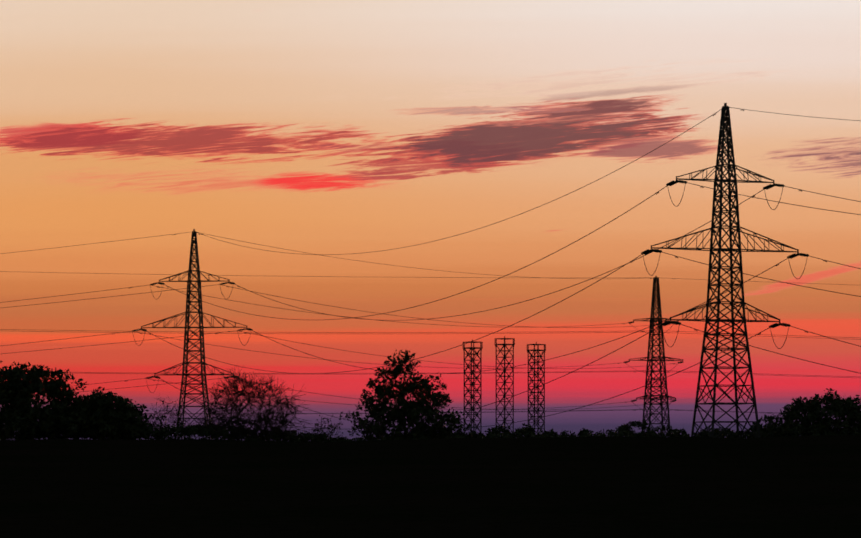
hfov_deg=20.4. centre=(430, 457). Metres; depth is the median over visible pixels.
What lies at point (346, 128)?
sky
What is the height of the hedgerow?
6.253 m
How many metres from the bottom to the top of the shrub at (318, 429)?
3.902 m
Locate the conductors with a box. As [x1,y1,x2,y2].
[0,107,860,428]
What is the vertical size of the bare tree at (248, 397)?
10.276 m
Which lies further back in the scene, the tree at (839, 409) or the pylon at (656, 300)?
the pylon at (656, 300)
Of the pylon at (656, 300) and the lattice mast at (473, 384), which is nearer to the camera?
the lattice mast at (473, 384)
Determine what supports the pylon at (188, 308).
on the ground
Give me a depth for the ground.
108.10 m
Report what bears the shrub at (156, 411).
on the ground
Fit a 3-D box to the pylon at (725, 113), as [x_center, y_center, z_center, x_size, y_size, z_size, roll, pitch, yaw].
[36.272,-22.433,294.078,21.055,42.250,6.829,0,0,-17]
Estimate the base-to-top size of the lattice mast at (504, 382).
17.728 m
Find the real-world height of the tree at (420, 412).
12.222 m
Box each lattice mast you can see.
[463,339,482,432]
[495,336,514,430]
[527,342,545,434]
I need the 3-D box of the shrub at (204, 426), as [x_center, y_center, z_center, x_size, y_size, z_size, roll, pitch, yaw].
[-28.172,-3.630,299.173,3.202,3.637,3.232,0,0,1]
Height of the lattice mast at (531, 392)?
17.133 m
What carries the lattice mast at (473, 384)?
on the ground
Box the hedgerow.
[0,420,860,441]
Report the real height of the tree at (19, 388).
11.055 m
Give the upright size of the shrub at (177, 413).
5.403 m
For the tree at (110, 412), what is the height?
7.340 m
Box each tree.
[0,360,90,439]
[38,387,165,439]
[198,365,311,440]
[339,349,472,439]
[759,388,860,436]
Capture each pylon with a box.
[132,229,252,438]
[625,276,682,434]
[641,103,808,437]
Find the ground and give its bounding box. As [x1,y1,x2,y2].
[0,435,860,537]
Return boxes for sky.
[0,0,860,441]
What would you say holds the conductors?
attached to the pylon at (188, 308)
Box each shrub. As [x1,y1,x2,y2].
[146,397,177,438]
[167,402,191,438]
[193,415,212,438]
[305,414,342,441]

